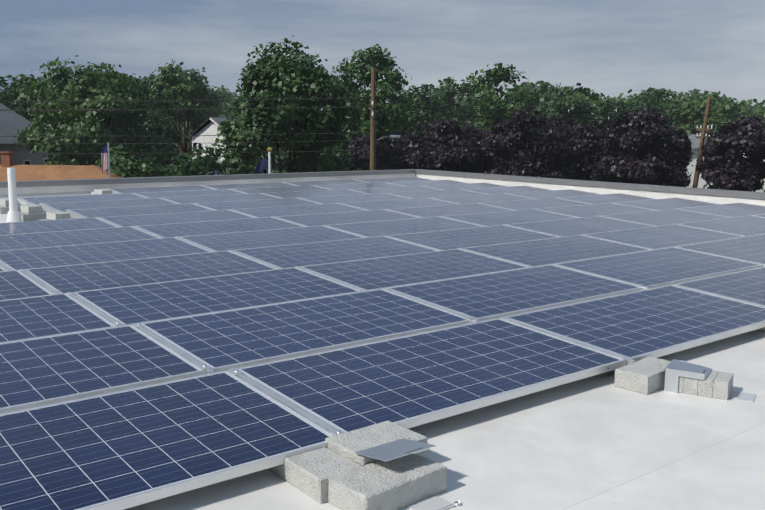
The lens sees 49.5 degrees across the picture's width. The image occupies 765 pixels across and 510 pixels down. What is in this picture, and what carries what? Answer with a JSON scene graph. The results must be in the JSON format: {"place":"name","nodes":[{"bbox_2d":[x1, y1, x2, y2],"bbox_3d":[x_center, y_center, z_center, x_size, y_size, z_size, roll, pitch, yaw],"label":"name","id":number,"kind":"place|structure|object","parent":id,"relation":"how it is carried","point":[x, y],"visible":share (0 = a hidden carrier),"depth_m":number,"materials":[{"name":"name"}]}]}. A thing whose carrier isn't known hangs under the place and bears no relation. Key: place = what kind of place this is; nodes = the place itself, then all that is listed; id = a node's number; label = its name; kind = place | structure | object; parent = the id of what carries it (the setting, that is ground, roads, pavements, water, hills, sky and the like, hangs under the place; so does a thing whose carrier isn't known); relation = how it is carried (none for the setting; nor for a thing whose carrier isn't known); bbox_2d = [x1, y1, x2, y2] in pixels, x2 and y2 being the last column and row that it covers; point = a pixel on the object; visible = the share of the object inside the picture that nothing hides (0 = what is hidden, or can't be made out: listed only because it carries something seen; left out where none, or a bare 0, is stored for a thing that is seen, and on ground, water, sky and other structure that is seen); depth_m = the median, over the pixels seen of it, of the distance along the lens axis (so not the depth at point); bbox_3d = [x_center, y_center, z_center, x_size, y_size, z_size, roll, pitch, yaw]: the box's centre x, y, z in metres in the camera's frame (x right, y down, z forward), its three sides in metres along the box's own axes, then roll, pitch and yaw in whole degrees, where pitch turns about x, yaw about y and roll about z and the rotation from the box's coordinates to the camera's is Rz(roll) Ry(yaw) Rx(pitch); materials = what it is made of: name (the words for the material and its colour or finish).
{"place":"outdoors","nodes":[
{"label":"outdoors","id":0,"kind":"place"},
{"bbox_2d":[0,103,48,164],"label":"grey house","id":1,"kind":"structure","parent":0,"point":[12,123],"depth_m":58.84,"materials":[{"name":"grey"}]},
{"bbox_2d":[186,117,272,173],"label":"white house","id":2,"kind":"structure","parent":0,"point":[209,126],"depth_m":62.58,"materials":[{"name":"white paint"}]},
{"bbox_2d":[255,147,271,173],"bbox_3d":[-2.995,0.721,21.159,0.422,6.905,0.122,0,9,-1],"label":"flag","id":3,"kind":"object","parent":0,"point":[265,163],"visible":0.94,"depth_m":20.70,"materials":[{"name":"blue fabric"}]},
{"bbox_2d":[179,153,361,172],"bbox_3d":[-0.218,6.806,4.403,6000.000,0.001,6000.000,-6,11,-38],"label":"ground","id":4,"kind":"structure","parent":0,"point":[276,170],"depth_m":142.96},
{"bbox_2d":[0,83,18,109],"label":"green tree","id":5,"kind":"object","parent":4,"relation":"on","point":[4,101],"visible":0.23,"depth_m":74.58,"materials":[{"name":"green plant"}]},
{"bbox_2d":[8,81,25,100],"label":"tree","id":6,"kind":"object","parent":4,"relation":"on","point":[17,86],"visible":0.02,"depth_m":143.06,"materials":[{"name":"green plant"}]},
{"bbox_2d":[0,74,55,120],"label":"green tree","id":7,"kind":"object","parent":4,"relation":"on","point":[14,95],"visible":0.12,"depth_m":76.64,"materials":[{"name":"green plant"}]},
{"bbox_2d":[29,96,54,122],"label":"green tree","id":8,"kind":"object","parent":4,"relation":"on","point":[32,120],"depth_m":71.61,"materials":[{"name":"green plant"}]},
{"bbox_2d":[0,151,123,180],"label":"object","id":9,"kind":"object","parent":4,"relation":"on","point":[41,172],"visible":0.04,"depth_m":39.70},
{"bbox_2d":[13,55,157,165],"bbox_3d":[-19.585,-7.260,55.889,9.264,11.908,9.090,-6,11,-38],"label":"green tree","id":10,"kind":"object","parent":4,"relation":"on","point":[90,88],"visible":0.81,"depth_m":53.44,"materials":[{"name":"green plant"}]},
{"bbox_2d":[101,142,110,177],"bbox_3d":[-11.376,-1.293,34.410,0.344,6.712,0.093,0,9,-4],"label":"flag","id":11,"kind":"object","parent":4,"relation":"on","point":[105,162],"visible":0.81,"depth_m":34.00,"materials":[{"name":"multicoloured fabric"}]},
{"bbox_2d":[95,144,168,177],"bbox_3d":[-13.045,-2.398,42.337,4.519,6.516,4.176,-6,11,-38],"label":"bush","id":12,"kind":"object","parent":4,"relation":"on","point":[130,168],"visible":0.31,"depth_m":41.01,"materials":[{"name":"green plant"}]},
{"bbox_2d":[111,112,197,175],"bbox_3d":[-16.246,-5.774,57.634,6.210,8.494,6.890,2,9,12],"label":"green tree","id":13,"kind":"object","parent":4,"relation":"on","point":[163,133],"visible":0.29,"depth_m":55.83,"materials":[{"name":"green plant"}]},
{"bbox_2d":[132,76,182,129],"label":"green tree","id":14,"kind":"object","parent":4,"relation":"on","point":[144,79],"visible":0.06,"depth_m":90.50,"materials":[{"name":"green plant"}]},
{"bbox_2d":[77,159,262,174],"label":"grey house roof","id":15,"kind":"structure","parent":4,"relation":"on","point":[219,161],"depth_m":61.37,"materials":[{"name":"grey"}]},
{"bbox_2d":[148,58,220,154],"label":"green tree","id":16,"kind":"object","parent":4,"relation":"on","point":[169,82],"visible":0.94,"depth_m":77.21,"materials":[{"name":"green plant"}]},
{"bbox_2d":[165,142,229,175],"bbox_3d":[-9.791,-2.789,44.950,3.712,6.595,3.520,2,9,8],"label":"bush","id":17,"kind":"object","parent":4,"relation":"on","point":[181,165],"visible":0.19,"depth_m":44.32,"materials":[{"name":"green plant"}]},
{"bbox_2d":[175,84,232,146],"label":"tree","id":18,"kind":"object","parent":4,"relation":"on","point":[217,113],"visible":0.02,"depth_m":123.40,"materials":[{"name":"green plant"}]},
{"bbox_2d":[221,90,237,111],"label":"tree","id":19,"kind":"object","parent":4,"relation":"on","point":[228,103],"visible":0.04,"depth_m":136.98,"materials":[{"name":"green plant"}]},
{"bbox_2d":[215,138,255,174],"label":"green tree","id":20,"kind":"object","parent":4,"relation":"on","point":[233,161],"visible":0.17,"depth_m":50.34,"materials":[{"name":"green plant"}]},
{"bbox_2d":[218,93,272,149],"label":"green tree","id":21,"kind":"object","parent":4,"relation":"on","point":[228,113],"visible":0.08,"depth_m":85.62,"materials":[{"name":"green plant"}]},
{"bbox_2d":[232,112,283,173],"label":"green tree","id":22,"kind":"object","parent":4,"relation":"on","point":[256,161],"visible":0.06,"depth_m":61.39,"materials":[{"name":"green plant"}]},
{"bbox_2d":[217,36,362,173],"bbox_3d":[-5.001,-5.300,43.504,7.693,12.048,7.469,-6,11,-38],"label":"green tree","id":23,"kind":"object","parent":4,"relation":"on","point":[277,76],"visible":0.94,"depth_m":41.33,"materials":[{"name":"green plant"}]},
{"bbox_2d":[275,109,354,172],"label":"tree","id":24,"kind":"object","parent":4,"relation":"on","point":[284,162],"depth_m":107.23,"materials":[{"name":"green plant"}]},
{"bbox_2d":[284,119,359,170],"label":"green tree","id":25,"kind":"object","parent":4,"relation":"on","point":[328,150],"visible":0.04,"depth_m":68.09,"materials":[{"name":"green plant"}]},
{"bbox_2d":[313,73,362,114],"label":"green tree","id":26,"kind":"object","parent":4,"relation":"on","point":[341,83],"visible":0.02,"depth_m":87.18,"materials":[{"name":"green plant"}]},
{"bbox_2d":[339,134,394,170],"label":"purple tree","id":27,"kind":"object","parent":4,"relation":"on","point":[359,159],"visible":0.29,"depth_m":50.98,"materials":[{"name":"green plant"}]},
{"bbox_2d":[331,43,420,170],"bbox_3d":[-0.740,-8.685,61.229,6.659,13.453,7.526,-2,9,-16],"label":"green tree","id":28,"kind":"object","parent":4,"relation":"on","point":[388,121],"visible":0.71,"depth_m":59.58,"materials":[{"name":"green plant"}]},
{"bbox_2d":[370,67,399,169],"bbox_3d":[0.086,-3.423,37.901,1.420,10.094,2.400,1,9,1],"label":"utility pole","id":29,"kind":"object","parent":4,"relation":"on","point":[373,140],"visible":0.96,"depth_m":37.46,"materials":[{"name":"brown wood"}]},
{"bbox_2d":[0,132,369,153],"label":"wires","id":30,"kind":"object","parent":29,"relation":"hanging from","point":[182,143],"visible":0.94,"depth_m":38.73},
{"bbox_2d":[0,97,370,110],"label":"wires","id":31,"kind":"object","parent":29,"relation":"attached to","point":[202,109],"visible":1,"depth_m":38.44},
{"bbox_2d":[377,133,602,150],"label":"wires","id":32,"kind":"object","parent":29,"relation":"attached to","point":[495,142],"visible":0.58,"depth_m":40.72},
{"bbox_2d":[365,97,700,119],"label":"wires","id":33,"kind":"object","parent":29,"relation":"attached to","point":[568,111],"visible":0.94,"depth_m":40.58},
{"bbox_2d":[358,87,421,165],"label":"tree","id":34,"kind":"object","parent":4,"relation":"on","point":[385,104],"depth_m":107.93,"materials":[{"name":"green plant"}]},
{"bbox_2d":[364,128,423,169],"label":"purple tree","id":35,"kind":"object","parent":4,"relation":"on","point":[384,152],"visible":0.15,"depth_m":46.20,"materials":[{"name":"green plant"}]},
{"bbox_2d":[401,84,452,135],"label":"green tree","id":36,"kind":"object","parent":4,"relation":"on","point":[419,119],"visible":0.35,"depth_m":77.19,"materials":[{"name":"green plant"}]},
{"bbox_2d":[399,114,483,172],"bbox_3d":[3.215,-3.455,44.651,4.506,8.202,4.471,-6,11,-38],"label":"purple tree","id":37,"kind":"object","parent":4,"relation":"on","point":[459,158],"visible":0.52,"depth_m":43.31,"materials":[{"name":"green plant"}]},
{"bbox_2d":[420,96,480,131],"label":"tree","id":38,"kind":"object","parent":4,"relation":"on","point":[461,103],"visible":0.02,"depth_m":113.76,"materials":[{"name":"green plant"}]},
{"bbox_2d":[420,77,491,130],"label":"green tree","id":39,"kind":"object","parent":4,"relation":"on","point":[450,91],"visible":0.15,"depth_m":91.97,"materials":[{"name":"green plant"}]},
{"bbox_2d":[454,87,491,105],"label":"tree","id":40,"kind":"object","parent":4,"relation":"on","point":[459,94],"visible":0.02,"depth_m":139.56,"materials":[{"name":"green plant"}]},
{"bbox_2d":[460,121,496,168],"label":"purple tree","id":41,"kind":"object","parent":4,"relation":"on","point":[469,128],"visible":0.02,"depth_m":50.61,"materials":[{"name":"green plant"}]},
{"bbox_2d":[468,128,504,173],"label":"purple tree","id":42,"kind":"object","parent":4,"relation":"on","point":[487,167],"visible":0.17,"depth_m":46.46,"materials":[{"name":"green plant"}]},
{"bbox_2d":[463,63,549,139],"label":"green tree","id":43,"kind":"object","parent":4,"relation":"on","point":[495,76],"visible":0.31,"depth_m":69.41,"materials":[{"name":"green plant"}]},
{"bbox_2d":[479,108,578,179],"bbox_3d":[7.619,-3.550,44.427,5.388,8.560,4.780,-6,11,-38],"label":"purple tree","id":44,"kind":"object","parent":4,"relation":"on","point":[509,134],"visible":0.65,"depth_m":43.48,"materials":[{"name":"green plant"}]},
{"bbox_2d":[506,80,576,132],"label":"green tree","id":45,"kind":"object","parent":4,"relation":"on","point":[543,91],"visible":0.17,"depth_m":105.92,"materials":[{"name":"green plant"}]},
{"bbox_2d":[532,116,580,156],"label":"purple tree","id":46,"kind":"object","parent":4,"relation":"on","point":[566,129],"visible":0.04,"depth_m":49.63,"materials":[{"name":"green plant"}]},
{"bbox_2d":[547,120,613,181],"bbox_3d":[11.064,-3.428,45.795,4.106,7.942,4.064,3,9,17],"label":"purple tree","id":47,"kind":"object","parent":4,"relation":"on","point":[576,167],"visible":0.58,"depth_m":44.55,"materials":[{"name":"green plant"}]},
{"bbox_2d":[547,83,616,130],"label":"green tree","id":48,"kind":"object","parent":4,"relation":"on","point":[585,103],"visible":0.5,"depth_m":84.37,"materials":[{"name":"green plant"}]},
{"bbox_2d":[583,118,640,164],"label":"purple tree","id":49,"kind":"object","parent":4,"relation":"on","point":[610,125],"depth_m":49.13,"materials":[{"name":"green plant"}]},
{"bbox_2d":[603,93,665,113],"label":"tree","id":50,"kind":"object","parent":4,"relation":"on","point":[630,97],"depth_m":143.89,"materials":[{"name":"green plant"}]},
{"bbox_2d":[589,104,692,186],"bbox_3d":[13.356,-3.362,42.913,5.182,8.757,4.841,-6,11,-38],"label":"purple tree","id":51,"kind":"object","parent":4,"relation":"on","point":[635,157],"visible":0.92,"depth_m":41.70,"materials":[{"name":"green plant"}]},
{"bbox_2d":[604,89,680,136],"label":"green tree","id":52,"kind":"object","parent":4,"relation":"on","point":[623,105],"visible":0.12,"depth_m":92.59,"materials":[{"name":"green plant"}]},
{"bbox_2d":[634,87,683,117],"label":"tree","id":53,"kind":"object","parent":4,"relation":"on","point":[662,93],"depth_m":103.45,"materials":[{"name":"green plant"}]},
{"bbox_2d":[662,126,695,186],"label":"purple tree","id":54,"kind":"object","parent":4,"relation":"on","point":[681,157],"visible":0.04,"depth_m":46.45,"materials":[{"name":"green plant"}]},
{"bbox_2d":[670,89,725,103],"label":"tree","id":55,"kind":"object","parent":4,"relation":"on","point":[686,96],"visible":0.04,"depth_m":146.04,"materials":[{"name":"green plant"}]},
{"bbox_2d":[692,97,711,187],"bbox_3d":[17.656,-4.181,46.792,1.147,9.285,2.400,1,9,1],"label":"utility pole","id":56,"kind":"object","parent":4,"relation":"on","point":[704,128],"visible":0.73,"depth_m":46.37,"materials":[{"name":"brown wood"}]},
{"bbox_2d":[684,114,759,123],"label":"wires","id":57,"kind":"object","parent":56,"relation":"hanging from","point":[714,116],"visible":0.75,"depth_m":47.19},
{"bbox_2d":[663,92,745,134],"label":"green tree","id":58,"kind":"object","parent":4,"relation":"on","point":[723,107],"visible":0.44,"depth_m":95.17,"materials":[{"name":"green plant"}]},
{"bbox_2d":[662,94,755,133],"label":"tree","id":59,"kind":"object","parent":4,"relation":"on","point":[741,113],"visible":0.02,"depth_m":100.89,"materials":[{"name":"green plant"}]},
{"bbox_2d":[684,134,764,191],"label":"shop","id":60,"kind":"structure","parent":4,"relation":"on","point":[695,141],"depth_m":60.17,"materials":[{"name":"white"}]},
{"bbox_2d":[695,113,764,191],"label":"purple tree","id":61,"kind":"object","parent":4,"relation":"on","point":[729,145],"visible":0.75,"depth_m":40.12,"materials":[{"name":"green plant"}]},
{"bbox_2d":[696,153,764,190],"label":"purple tree","id":62,"kind":"object","parent":4,"relation":"on","point":[703,176],"depth_m":46.02,"materials":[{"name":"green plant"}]},
{"bbox_2d":[739,99,764,116],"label":"tree","id":63,"kind":"object","parent":4,"relation":"on","point":[756,106],"depth_m":139.76,"materials":[{"name":"green plant"}]},
{"bbox_2d":[744,100,764,137],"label":"tree","id":64,"kind":"object","parent":4,"relation":"on","point":[761,112],"visible":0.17,"depth_m":105.11,"materials":[{"name":"green plant"}]},
{"bbox_2d":[0,169,764,509],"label":"flat roof","id":65,"kind":"structure","parent":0,"point":[596,443],"depth_m":3.77,"materials":[{"name":"white concrete"}]},
{"bbox_2d":[6,168,21,222],"bbox_3d":[-5.304,-0.856,11.890,0.220,0.782,0.220,-6,11,-38],"label":"vent pipe","id":66,"kind":"object","parent":65,"relation":"on","point":[13,215],"visible":0.94,"depth_m":11.85,"materials":[{"name":"white plastic"}]},
{"bbox_2d":[0,177,764,509],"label":"solar array","id":67,"kind":"object","parent":65,"relation":"on","point":[156,343],"visible":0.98,"depth_m":5.77,"materials":[{"name":"blue glass"}]},
{"bbox_2d":[0,186,764,509],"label":"concrete blocks","id":68,"kind":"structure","parent":65,"relation":"on","point":[386,465],"depth_m":3.27,"materials":[{"name":"concrete"}]},
{"bbox_2d":[0,0,764,112],"label":"sky","id":69,"kind":"structure","parent":0,"point":[613,48],"materials":[{"name":"grey"}]}
]}

